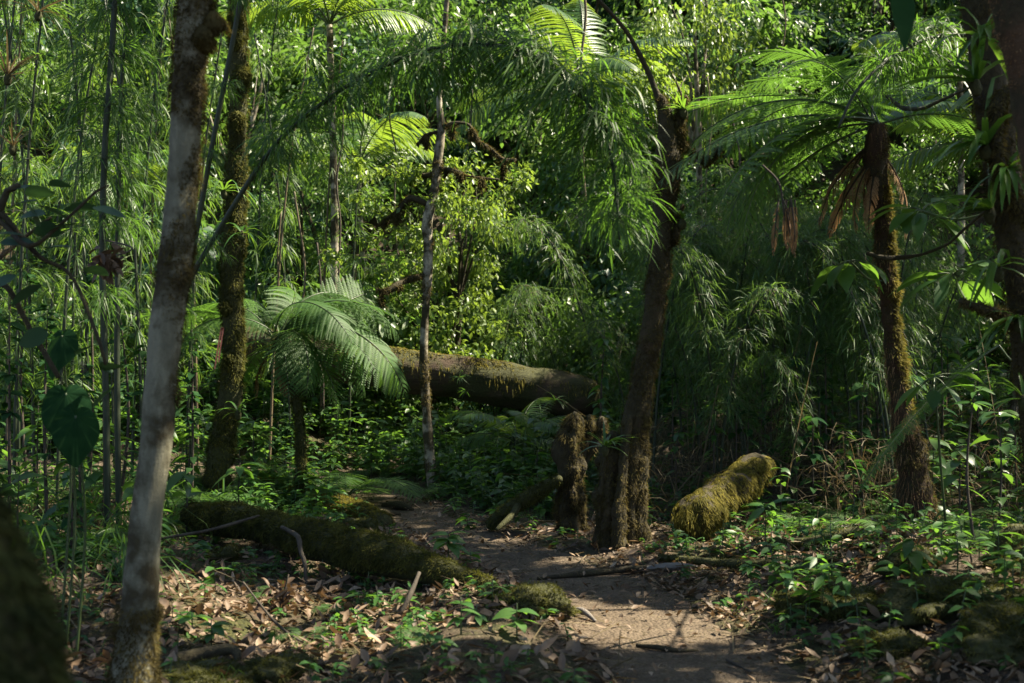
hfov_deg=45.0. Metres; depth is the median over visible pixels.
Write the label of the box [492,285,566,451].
feathery bamboo
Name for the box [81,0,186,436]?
bamboo
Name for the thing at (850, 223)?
feathery bamboo
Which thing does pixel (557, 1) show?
hillside tree
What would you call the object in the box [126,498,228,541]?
fern
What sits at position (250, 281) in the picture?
hillside tree
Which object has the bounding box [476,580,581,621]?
mossy hummock
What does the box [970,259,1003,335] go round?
hillside tree
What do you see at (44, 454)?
leafy shrub
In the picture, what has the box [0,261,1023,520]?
undergrowth
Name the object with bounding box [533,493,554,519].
seedling
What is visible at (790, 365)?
leafy shrub
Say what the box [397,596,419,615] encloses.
seedling
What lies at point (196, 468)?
leafy shrub
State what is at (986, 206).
bromeliad
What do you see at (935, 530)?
seedling
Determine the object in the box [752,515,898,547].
root
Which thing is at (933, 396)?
drooping plant
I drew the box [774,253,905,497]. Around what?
feathery bamboo
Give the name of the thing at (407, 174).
slender tree
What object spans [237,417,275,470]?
leafy shrub
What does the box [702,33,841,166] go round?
hillside tree
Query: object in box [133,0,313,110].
hillside tree
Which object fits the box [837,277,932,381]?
feathery bamboo
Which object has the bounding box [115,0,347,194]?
hillside tree
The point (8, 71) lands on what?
bromeliad
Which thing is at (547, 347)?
feathery bamboo
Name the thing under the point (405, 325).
hillside tree
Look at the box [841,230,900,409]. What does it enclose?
feathery bamboo
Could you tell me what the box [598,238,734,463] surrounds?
feathery bamboo
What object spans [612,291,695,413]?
feathery bamboo
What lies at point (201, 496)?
fern
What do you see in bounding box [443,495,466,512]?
seedling
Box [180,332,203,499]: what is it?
leafy shrub
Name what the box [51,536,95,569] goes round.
seedling
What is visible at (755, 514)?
sapling
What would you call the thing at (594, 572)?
root
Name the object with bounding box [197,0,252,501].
mossy tree
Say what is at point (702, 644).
path
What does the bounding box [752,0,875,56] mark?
hillside tree
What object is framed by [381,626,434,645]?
fern
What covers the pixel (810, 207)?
feathery bamboo
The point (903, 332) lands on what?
feathery bamboo
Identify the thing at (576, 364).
hillside tree
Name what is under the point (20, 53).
bamboo
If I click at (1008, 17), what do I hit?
rusty barked tree
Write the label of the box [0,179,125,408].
round leaved shrub
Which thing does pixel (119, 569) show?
grass
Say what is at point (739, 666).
fallen stick
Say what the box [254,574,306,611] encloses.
dry fern clump
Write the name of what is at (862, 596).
mossy hummock
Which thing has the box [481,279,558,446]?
feathery bamboo
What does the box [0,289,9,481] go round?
leafy shrub
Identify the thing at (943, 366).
leafy shrub
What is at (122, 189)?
palm
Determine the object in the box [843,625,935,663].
mossy hummock
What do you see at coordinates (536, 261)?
hillside tree
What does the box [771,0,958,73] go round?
hillside tree
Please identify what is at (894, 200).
feathery bamboo
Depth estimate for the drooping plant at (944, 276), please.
7.60 m
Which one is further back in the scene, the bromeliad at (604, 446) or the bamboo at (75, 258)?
the bamboo at (75, 258)
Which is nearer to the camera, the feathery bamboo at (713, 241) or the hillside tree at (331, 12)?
the feathery bamboo at (713, 241)
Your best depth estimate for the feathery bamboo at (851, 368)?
12.82 m
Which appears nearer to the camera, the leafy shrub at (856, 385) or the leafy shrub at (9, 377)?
the leafy shrub at (9, 377)
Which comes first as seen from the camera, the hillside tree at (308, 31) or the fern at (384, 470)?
the fern at (384, 470)
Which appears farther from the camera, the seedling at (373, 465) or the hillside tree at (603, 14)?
the hillside tree at (603, 14)
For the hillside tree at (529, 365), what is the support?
on the ground at (508, 636)
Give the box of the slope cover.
[0,0,1010,454]
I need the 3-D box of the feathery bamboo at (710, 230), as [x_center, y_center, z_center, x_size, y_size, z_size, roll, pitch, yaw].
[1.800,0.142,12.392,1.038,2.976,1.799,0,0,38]
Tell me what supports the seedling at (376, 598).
on the ground at (508, 636)
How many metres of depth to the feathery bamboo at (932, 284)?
15.91 m
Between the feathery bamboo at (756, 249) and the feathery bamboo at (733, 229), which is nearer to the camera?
the feathery bamboo at (733, 229)
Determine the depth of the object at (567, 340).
15.99 m
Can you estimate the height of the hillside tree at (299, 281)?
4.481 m
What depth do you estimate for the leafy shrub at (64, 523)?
7.40 m
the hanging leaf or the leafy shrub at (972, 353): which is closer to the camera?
the hanging leaf
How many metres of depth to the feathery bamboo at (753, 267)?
12.53 m
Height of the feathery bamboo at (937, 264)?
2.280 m
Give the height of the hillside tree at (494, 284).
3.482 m
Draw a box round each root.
[380,509,400,515]
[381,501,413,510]
[537,565,646,579]
[575,607,595,621]
[657,552,788,571]
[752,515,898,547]
[993,522,1023,556]
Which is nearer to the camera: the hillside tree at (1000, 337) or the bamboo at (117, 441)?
the bamboo at (117, 441)
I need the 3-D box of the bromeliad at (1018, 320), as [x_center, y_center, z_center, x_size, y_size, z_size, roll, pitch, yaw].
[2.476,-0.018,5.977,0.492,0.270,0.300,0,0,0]
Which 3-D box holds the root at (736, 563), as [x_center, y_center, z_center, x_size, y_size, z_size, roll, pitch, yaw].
[1.355,1.438,8.108,0.933,0.146,0.186,0,0,33]
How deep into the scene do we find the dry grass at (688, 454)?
10.90 m
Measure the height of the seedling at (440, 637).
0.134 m
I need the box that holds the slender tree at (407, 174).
[317,0,537,487]
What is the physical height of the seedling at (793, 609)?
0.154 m
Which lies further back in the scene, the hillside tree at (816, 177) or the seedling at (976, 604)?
the hillside tree at (816, 177)
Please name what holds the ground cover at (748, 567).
on the ground at (508, 636)
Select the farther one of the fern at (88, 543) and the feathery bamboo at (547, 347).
the feathery bamboo at (547, 347)
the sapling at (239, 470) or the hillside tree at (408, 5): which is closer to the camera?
the sapling at (239, 470)
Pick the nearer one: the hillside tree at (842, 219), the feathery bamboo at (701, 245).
the feathery bamboo at (701, 245)
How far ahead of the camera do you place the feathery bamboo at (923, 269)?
15.81 m
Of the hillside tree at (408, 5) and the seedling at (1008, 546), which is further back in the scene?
the hillside tree at (408, 5)
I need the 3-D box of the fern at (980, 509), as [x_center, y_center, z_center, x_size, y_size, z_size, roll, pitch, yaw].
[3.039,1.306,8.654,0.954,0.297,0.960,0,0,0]
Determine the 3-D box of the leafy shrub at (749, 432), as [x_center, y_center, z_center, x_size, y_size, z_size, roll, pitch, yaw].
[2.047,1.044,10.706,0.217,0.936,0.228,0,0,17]
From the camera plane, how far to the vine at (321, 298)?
12.99 m
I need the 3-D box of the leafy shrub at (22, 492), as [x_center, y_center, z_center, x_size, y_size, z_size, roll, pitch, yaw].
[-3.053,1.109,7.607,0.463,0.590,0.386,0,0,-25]
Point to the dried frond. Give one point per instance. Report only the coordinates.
(789, 224)
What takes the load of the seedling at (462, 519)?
on the path
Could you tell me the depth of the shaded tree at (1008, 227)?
6.23 m
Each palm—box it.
[0,146,211,386]
[217,0,450,439]
[245,111,469,400]
[451,0,713,358]
[842,20,968,368]
[849,90,1021,450]
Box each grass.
[1,391,1022,678]
[472,312,1023,535]
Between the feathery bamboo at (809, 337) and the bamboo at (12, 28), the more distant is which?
the feathery bamboo at (809, 337)
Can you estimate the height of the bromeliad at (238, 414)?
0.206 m
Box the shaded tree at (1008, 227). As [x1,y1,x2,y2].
[957,0,1023,563]
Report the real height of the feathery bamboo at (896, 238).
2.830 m
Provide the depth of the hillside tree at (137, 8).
22.97 m
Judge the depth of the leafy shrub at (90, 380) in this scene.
8.18 m
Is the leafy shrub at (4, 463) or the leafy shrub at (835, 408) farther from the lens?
the leafy shrub at (835, 408)
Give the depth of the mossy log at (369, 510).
10.35 m
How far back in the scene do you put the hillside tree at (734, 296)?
17.54 m
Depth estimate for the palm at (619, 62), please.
18.03 m
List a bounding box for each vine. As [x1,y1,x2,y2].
[277,211,281,332]
[293,191,305,298]
[314,243,323,409]
[336,108,343,291]
[389,79,400,266]
[464,89,472,263]
[580,0,586,209]
[705,76,712,215]
[731,117,740,329]
[778,0,785,200]
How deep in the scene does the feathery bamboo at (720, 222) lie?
13.82 m
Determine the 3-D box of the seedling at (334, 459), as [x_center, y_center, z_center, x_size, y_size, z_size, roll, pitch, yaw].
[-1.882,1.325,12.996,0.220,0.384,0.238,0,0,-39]
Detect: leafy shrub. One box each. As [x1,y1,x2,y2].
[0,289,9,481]
[0,313,27,509]
[0,428,17,500]
[0,473,57,558]
[10,261,39,499]
[11,401,66,517]
[27,303,65,524]
[41,460,97,536]
[52,466,90,559]
[67,372,97,537]
[78,265,102,486]
[82,418,136,521]
[107,298,141,496]
[107,482,171,544]
[130,345,146,459]
[134,431,184,500]
[166,467,208,537]
[171,394,206,474]
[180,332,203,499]
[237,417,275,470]
[689,410,717,486]
[721,396,748,470]
[738,410,759,509]
[743,323,774,453]
[757,373,787,493]
[769,467,790,521]
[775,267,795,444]
[779,436,811,511]
[784,355,811,493]
[799,416,828,513]
[811,346,842,504]
[817,345,847,483]
[831,430,855,517]
[836,458,869,518]
[847,381,877,516]
[867,330,886,484]
[886,426,897,510]
[907,375,930,433]
[927,435,952,515]
[928,332,965,437]
[930,326,957,489]
[932,447,987,533]
[959,338,998,476]
[970,408,1018,524]
[991,384,1022,509]
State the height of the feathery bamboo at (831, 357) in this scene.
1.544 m
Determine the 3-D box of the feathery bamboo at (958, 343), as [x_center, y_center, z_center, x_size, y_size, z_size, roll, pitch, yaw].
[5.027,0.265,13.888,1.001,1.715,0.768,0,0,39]
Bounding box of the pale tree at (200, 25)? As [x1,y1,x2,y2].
[104,0,232,682]
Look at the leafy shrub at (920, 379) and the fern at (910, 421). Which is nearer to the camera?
the fern at (910, 421)
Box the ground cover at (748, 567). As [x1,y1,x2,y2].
[0,433,1023,682]
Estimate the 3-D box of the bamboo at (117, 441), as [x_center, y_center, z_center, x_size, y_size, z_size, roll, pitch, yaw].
[-2.894,-0.453,9.009,0.838,3.803,0.760,0,0,0]
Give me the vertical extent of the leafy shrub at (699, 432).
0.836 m
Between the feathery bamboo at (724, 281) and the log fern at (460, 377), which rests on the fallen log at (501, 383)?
the log fern at (460, 377)
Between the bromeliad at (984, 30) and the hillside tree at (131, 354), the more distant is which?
the hillside tree at (131, 354)
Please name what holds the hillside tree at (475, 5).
on the ground at (508, 636)
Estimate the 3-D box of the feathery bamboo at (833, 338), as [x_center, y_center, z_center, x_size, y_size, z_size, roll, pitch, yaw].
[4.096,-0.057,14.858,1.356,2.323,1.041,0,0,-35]
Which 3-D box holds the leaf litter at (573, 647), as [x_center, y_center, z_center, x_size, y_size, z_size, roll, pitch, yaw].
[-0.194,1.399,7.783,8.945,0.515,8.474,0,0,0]
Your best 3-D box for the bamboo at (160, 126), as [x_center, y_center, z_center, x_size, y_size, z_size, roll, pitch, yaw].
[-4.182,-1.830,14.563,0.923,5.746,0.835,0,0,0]
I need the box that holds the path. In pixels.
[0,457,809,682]
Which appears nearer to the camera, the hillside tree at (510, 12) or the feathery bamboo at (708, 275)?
the feathery bamboo at (708, 275)
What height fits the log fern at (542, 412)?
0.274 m
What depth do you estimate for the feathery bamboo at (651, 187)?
15.37 m
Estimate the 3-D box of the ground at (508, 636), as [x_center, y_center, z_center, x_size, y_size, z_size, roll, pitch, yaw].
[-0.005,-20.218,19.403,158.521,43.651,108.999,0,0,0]
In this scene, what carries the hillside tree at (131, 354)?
on the ground at (508, 636)
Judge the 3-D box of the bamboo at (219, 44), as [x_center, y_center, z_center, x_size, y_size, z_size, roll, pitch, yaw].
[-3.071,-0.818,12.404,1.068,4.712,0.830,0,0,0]
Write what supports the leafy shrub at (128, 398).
on the ground at (508, 636)
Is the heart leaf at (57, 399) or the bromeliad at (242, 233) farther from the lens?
the bromeliad at (242, 233)
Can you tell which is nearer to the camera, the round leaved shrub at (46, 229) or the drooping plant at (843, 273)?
the round leaved shrub at (46, 229)
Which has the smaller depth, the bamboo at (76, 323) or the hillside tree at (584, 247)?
the bamboo at (76, 323)
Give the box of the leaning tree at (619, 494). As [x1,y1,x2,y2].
[588,0,724,550]
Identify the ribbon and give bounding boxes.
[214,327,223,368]
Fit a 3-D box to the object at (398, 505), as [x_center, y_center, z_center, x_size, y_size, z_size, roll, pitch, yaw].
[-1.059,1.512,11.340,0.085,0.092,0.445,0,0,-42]
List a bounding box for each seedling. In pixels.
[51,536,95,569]
[176,612,211,638]
[191,619,230,645]
[324,451,342,479]
[345,591,369,603]
[361,452,382,480]
[365,592,391,607]
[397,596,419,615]
[398,454,422,480]
[427,531,468,558]
[430,634,459,654]
[438,597,480,633]
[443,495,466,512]
[451,549,482,565]
[455,517,479,529]
[465,605,491,625]
[480,580,508,608]
[492,603,538,637]
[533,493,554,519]
[713,528,730,542]
[775,603,806,624]
[799,624,821,644]
[815,560,845,579]
[845,530,881,552]
[887,537,936,578]
[916,522,948,550]
[938,532,973,574]
[963,599,988,609]
[976,530,1022,576]
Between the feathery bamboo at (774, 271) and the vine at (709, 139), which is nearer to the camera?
the feathery bamboo at (774, 271)
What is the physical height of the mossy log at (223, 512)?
0.324 m
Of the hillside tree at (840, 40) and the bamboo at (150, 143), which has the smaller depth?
the bamboo at (150, 143)
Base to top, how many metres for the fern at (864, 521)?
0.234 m
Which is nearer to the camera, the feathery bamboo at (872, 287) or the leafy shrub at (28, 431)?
the leafy shrub at (28, 431)
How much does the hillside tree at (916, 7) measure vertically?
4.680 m
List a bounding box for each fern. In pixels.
[41,528,127,556]
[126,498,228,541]
[132,274,410,502]
[133,474,279,510]
[178,461,316,504]
[246,585,274,606]
[254,472,434,502]
[266,626,331,649]
[311,602,359,618]
[346,461,420,477]
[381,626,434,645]
[412,483,468,496]
[446,397,594,463]
[450,370,470,385]
[530,403,550,420]
[544,392,565,408]
[652,11,1017,529]
[758,508,851,535]
[764,495,894,520]
[780,554,840,573]
[799,515,906,546]
[857,344,1010,492]
[882,508,1016,533]
[928,515,1023,549]
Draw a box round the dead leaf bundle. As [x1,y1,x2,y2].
[87,239,132,284]
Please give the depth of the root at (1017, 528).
6.88 m
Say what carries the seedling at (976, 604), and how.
on the ground at (508, 636)
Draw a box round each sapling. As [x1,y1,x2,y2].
[211,462,265,500]
[586,331,619,447]
[735,498,800,546]
[758,452,776,507]
[945,381,994,550]
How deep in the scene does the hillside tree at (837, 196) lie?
19.28 m
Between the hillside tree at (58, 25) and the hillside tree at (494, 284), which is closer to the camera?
the hillside tree at (494, 284)
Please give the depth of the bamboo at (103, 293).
8.58 m
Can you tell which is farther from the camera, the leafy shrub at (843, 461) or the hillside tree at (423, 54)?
the hillside tree at (423, 54)
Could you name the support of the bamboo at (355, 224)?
on the ground at (508, 636)
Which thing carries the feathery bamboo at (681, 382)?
on the ground at (508, 636)
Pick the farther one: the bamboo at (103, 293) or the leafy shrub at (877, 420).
the leafy shrub at (877, 420)
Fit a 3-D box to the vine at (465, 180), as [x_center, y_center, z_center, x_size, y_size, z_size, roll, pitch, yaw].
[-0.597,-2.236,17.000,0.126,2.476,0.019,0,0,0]
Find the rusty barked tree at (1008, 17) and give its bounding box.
[987,0,1023,187]
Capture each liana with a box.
[866,211,984,260]
[885,87,968,111]
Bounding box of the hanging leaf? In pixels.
[890,0,914,50]
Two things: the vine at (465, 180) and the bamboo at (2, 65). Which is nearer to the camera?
the bamboo at (2, 65)
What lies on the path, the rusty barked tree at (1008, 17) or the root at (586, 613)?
the root at (586, 613)
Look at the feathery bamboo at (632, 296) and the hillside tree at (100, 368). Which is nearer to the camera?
the feathery bamboo at (632, 296)
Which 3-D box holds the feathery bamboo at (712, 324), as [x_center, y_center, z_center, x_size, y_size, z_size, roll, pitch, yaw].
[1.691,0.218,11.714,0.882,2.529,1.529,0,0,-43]
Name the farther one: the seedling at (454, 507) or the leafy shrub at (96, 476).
the seedling at (454, 507)
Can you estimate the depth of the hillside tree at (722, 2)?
24.70 m
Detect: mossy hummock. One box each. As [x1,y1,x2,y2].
[156,654,263,682]
[199,543,251,562]
[233,649,319,682]
[340,515,385,531]
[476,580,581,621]
[770,577,881,623]
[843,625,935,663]
[869,543,941,578]
[870,571,1023,626]
[944,597,1023,668]
[977,540,1023,578]
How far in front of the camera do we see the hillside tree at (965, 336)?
15.86 m
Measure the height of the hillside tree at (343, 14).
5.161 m
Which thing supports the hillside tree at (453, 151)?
on the ground at (508, 636)
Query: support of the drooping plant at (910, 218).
attached to the shaded tree at (1008, 227)
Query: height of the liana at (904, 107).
0.427 m
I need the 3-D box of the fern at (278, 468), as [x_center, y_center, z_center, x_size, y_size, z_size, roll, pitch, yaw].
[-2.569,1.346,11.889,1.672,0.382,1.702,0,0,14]
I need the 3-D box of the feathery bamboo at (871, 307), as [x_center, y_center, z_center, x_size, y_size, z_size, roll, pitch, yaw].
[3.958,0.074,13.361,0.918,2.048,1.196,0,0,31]
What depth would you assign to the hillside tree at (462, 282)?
16.18 m
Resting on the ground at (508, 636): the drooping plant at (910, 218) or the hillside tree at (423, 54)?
the hillside tree at (423, 54)
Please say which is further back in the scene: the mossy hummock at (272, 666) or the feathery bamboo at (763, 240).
the feathery bamboo at (763, 240)
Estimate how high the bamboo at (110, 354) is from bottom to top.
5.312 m
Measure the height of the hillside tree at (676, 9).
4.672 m
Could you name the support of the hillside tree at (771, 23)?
on the ground at (508, 636)
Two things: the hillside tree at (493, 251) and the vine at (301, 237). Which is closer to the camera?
the vine at (301, 237)
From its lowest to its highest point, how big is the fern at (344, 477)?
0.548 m
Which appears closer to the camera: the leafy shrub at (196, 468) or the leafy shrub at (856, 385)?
the leafy shrub at (856, 385)
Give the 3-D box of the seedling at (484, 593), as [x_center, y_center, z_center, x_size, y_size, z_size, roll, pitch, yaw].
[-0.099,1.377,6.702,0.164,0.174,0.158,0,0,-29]
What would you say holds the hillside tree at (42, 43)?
on the ground at (508, 636)
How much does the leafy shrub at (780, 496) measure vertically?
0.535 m
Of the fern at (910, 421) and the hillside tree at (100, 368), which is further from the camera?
the hillside tree at (100, 368)
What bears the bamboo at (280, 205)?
on the ground at (508, 636)
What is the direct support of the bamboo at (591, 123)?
on the ground at (508, 636)
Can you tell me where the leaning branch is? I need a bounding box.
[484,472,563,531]
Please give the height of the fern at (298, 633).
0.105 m
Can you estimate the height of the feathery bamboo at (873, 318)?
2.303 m
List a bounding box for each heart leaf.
[41,384,91,643]
[44,329,78,621]
[51,407,99,656]
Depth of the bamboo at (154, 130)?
12.83 m
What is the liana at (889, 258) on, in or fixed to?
attached to the shaded tree at (1008, 227)
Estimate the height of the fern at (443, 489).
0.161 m
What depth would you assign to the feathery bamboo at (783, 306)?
14.44 m
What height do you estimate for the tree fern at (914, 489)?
3.959 m
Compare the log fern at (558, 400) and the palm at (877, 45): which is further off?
the palm at (877, 45)
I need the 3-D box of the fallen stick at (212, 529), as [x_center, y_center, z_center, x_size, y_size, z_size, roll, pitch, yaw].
[-1.964,1.210,8.023,0.640,0.152,0.071,0,0,-9]
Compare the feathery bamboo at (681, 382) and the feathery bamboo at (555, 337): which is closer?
the feathery bamboo at (681, 382)
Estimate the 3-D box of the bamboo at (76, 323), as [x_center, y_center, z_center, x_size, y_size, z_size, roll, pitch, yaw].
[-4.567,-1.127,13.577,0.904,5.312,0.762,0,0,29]
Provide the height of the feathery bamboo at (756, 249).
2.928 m
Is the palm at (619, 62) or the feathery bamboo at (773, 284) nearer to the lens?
the feathery bamboo at (773, 284)
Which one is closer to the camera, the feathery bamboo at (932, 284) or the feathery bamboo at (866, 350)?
the feathery bamboo at (866, 350)
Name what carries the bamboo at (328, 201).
on the ground at (508, 636)
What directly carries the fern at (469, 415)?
on the ground at (508, 636)
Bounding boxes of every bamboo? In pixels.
[0,0,49,389]
[0,0,52,466]
[0,0,63,489]
[0,0,65,474]
[0,0,79,507]
[0,1,41,366]
[18,4,130,501]
[23,0,126,476]
[26,0,107,456]
[32,0,175,531]
[36,0,123,467]
[50,20,168,524]
[53,0,127,389]
[57,0,140,477]
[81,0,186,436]
[100,0,175,481]
[124,0,176,327]
[138,39,217,372]
[149,18,220,466]
[159,33,253,467]
[185,0,679,324]
[193,0,286,280]
[243,0,297,395]
[244,27,347,458]
[247,34,320,448]
[304,40,361,436]
[329,103,382,451]
[473,209,612,383]
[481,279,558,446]
[485,295,578,416]
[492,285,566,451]
[524,338,580,414]
[548,200,695,475]
[551,299,613,407]
[555,325,650,421]
[564,312,663,477]
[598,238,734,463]
[599,219,680,414]
[612,170,737,378]
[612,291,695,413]
[613,293,727,482]
[619,220,685,421]
[619,240,758,455]
[622,236,744,473]
[626,216,756,498]
[626,224,758,444]
[628,311,684,403]
[630,320,708,452]
[632,266,713,421]
[636,225,762,409]
[665,320,771,505]
[666,281,710,391]
[670,255,767,463]
[673,236,756,449]
[675,179,819,449]
[681,277,818,473]
[683,218,753,390]
[684,214,747,363]
[684,294,784,472]
[685,158,774,390]
[686,191,784,430]
[704,170,814,444]
[707,252,814,440]
[717,197,787,386]
[723,308,777,436]
[724,229,924,513]
[727,269,802,391]
[727,281,793,453]
[736,219,798,374]
[737,221,860,458]
[737,228,913,500]
[737,350,824,513]
[739,219,853,483]
[743,199,839,394]
[750,260,847,447]
[753,229,793,398]
[754,199,835,428]
[763,204,885,481]
[768,211,899,336]
[768,222,946,473]
[772,248,885,454]
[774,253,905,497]
[775,289,851,396]
[792,272,939,418]
[800,213,945,429]
[804,201,901,402]
[810,309,862,404]
[815,10,971,127]
[817,212,925,371]
[820,314,875,417]
[823,286,881,409]
[825,249,866,396]
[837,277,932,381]
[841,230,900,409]
[844,182,935,388]
[849,183,976,467]
[853,234,957,383]
[856,198,928,424]
[858,260,913,426]
[877,189,987,384]
[895,231,949,393]
[898,240,940,368]
[903,233,960,373]
[903,260,972,369]
[909,244,1001,434]
[919,297,999,390]
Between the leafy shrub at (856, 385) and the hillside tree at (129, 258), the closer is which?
the leafy shrub at (856, 385)
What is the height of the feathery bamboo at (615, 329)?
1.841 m
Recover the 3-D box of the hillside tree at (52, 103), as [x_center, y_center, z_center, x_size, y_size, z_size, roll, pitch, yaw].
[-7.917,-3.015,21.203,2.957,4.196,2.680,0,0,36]
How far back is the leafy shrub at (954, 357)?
12.38 m
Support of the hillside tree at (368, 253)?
on the ground at (508, 636)
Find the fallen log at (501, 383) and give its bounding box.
[243,326,602,416]
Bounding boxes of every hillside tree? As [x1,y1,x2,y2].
[0,0,62,39]
[0,0,89,123]
[0,4,136,126]
[0,46,137,165]
[0,139,160,288]
[0,259,98,369]
[0,260,147,416]
[0,308,41,432]
[1,136,61,204]
[11,344,137,431]
[22,0,128,67]
[29,141,213,355]
[50,0,171,82]
[65,9,229,165]
[85,79,169,158]
[100,0,321,104]
[107,198,327,363]
[110,329,207,390]
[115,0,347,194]
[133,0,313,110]
[149,174,248,238]
[208,182,342,267]
[222,25,395,137]
[245,132,372,409]
[249,10,351,102]
[256,239,467,446]
[258,236,384,384]
[270,86,397,181]
[275,121,425,252]
[295,1,363,28]
[301,0,477,138]
[311,0,408,62]
[315,325,429,428]
[324,21,503,207]
[329,0,432,19]
[341,240,531,450]
[342,26,459,108]
[352,387,470,449]
[394,159,520,442]
[394,263,530,354]
[402,207,524,312]
[416,13,638,210]
[421,0,507,30]
[425,0,557,151]
[430,268,582,367]
[441,331,533,437]
[464,335,559,447]
[470,191,636,335]
[473,0,627,121]
[478,0,699,92]
[478,127,640,280]
[482,349,564,405]
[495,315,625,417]
[501,136,703,354]
[507,276,709,427]
[512,101,657,186]
[525,0,578,15]
[525,352,669,431]
[530,223,646,342]
[531,0,654,37]
[550,11,689,122]
[577,0,693,30]
[577,269,714,404]
[596,162,723,220]
[616,0,832,131]
[627,0,772,272]
[635,4,803,189]
[642,0,731,46]
[668,0,795,38]
[668,241,767,350]
[683,71,850,221]
[685,0,824,25]
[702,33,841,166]
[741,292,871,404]
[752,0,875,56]
[760,248,993,424]
[770,6,887,101]
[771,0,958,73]
[776,130,953,238]
[794,209,866,258]
[800,0,955,31]
[825,63,956,184]
[849,112,970,237]
[878,0,971,102]
[887,0,965,37]
[906,67,972,161]
[918,192,1023,356]
[946,133,1023,182]
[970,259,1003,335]
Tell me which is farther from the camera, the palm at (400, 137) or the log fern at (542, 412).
the palm at (400, 137)
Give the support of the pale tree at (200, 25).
on the ground at (508, 636)
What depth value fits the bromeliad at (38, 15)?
9.38 m
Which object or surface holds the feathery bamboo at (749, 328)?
on the ground at (508, 636)
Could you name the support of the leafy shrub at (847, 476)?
on the ground at (508, 636)
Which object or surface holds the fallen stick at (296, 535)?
on the mossy log at (332, 542)
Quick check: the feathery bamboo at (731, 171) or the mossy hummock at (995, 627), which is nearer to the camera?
the mossy hummock at (995, 627)
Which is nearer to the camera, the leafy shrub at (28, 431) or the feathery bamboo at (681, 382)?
the leafy shrub at (28, 431)
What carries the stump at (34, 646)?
on the ground at (508, 636)
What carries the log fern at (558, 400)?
on the fallen log at (501, 383)
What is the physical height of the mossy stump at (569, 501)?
1.089 m
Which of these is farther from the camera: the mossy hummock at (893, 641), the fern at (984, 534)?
the fern at (984, 534)
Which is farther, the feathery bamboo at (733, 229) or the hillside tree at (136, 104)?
the hillside tree at (136, 104)
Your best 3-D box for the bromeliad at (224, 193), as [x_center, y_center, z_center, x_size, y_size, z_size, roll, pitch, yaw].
[-2.481,-1.201,10.665,0.656,0.383,0.620,0,0,-17]
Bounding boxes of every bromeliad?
[0,33,47,85]
[0,118,58,155]
[9,0,67,27]
[198,180,259,213]
[216,398,252,419]
[224,223,267,251]
[366,433,384,446]
[574,421,637,456]
[655,210,700,229]
[656,84,708,118]
[880,36,1003,107]
[911,73,1011,175]
[914,163,995,247]
[915,6,1007,78]
[937,248,1023,318]
[959,151,1023,212]
[969,311,1023,363]
[976,372,1023,420]
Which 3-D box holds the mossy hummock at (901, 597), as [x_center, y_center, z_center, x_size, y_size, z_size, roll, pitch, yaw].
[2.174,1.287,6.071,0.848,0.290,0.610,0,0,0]
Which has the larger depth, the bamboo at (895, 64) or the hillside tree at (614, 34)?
the hillside tree at (614, 34)
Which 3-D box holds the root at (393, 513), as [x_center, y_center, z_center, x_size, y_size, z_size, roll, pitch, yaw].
[-1.174,1.501,10.848,0.393,0.082,0.159,0,0,0]
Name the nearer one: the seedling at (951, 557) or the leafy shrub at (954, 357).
the seedling at (951, 557)
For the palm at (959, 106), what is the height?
3.779 m
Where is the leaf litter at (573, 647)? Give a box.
[2,489,1023,682]
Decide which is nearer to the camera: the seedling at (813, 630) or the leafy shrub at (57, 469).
the seedling at (813, 630)
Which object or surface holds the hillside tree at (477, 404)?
on the ground at (508, 636)
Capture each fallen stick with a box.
[158,644,241,667]
[161,515,259,539]
[242,581,305,644]
[280,525,307,583]
[398,571,420,614]
[636,643,697,652]
[725,658,751,672]
[815,661,840,676]
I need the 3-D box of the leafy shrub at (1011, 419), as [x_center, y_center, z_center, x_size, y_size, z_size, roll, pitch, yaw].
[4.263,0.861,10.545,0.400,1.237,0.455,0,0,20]
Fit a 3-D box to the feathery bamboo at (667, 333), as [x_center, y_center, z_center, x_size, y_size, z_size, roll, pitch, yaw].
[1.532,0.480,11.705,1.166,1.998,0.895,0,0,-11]
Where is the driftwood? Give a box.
[628,562,697,572]
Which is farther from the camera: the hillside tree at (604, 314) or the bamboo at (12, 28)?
the hillside tree at (604, 314)
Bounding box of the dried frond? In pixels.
[762,164,797,257]
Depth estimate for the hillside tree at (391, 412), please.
16.28 m
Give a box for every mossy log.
[178,498,290,547]
[237,470,394,528]
[270,513,497,589]
[665,452,776,542]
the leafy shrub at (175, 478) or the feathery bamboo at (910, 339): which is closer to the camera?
the leafy shrub at (175, 478)
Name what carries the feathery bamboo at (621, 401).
on the ground at (508, 636)
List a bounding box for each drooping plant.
[809,259,888,298]
[869,197,983,260]
[889,260,1006,317]
[894,372,983,533]
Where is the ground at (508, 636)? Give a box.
[0,0,1023,682]
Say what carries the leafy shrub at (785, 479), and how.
on the ground at (508, 636)
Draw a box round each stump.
[0,464,82,682]
[547,411,608,536]
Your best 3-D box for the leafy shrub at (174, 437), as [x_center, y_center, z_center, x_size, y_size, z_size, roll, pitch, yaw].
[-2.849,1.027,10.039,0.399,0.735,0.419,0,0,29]
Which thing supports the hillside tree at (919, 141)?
on the ground at (508, 636)
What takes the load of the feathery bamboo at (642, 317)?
on the ground at (508, 636)
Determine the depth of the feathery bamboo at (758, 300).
10.52 m

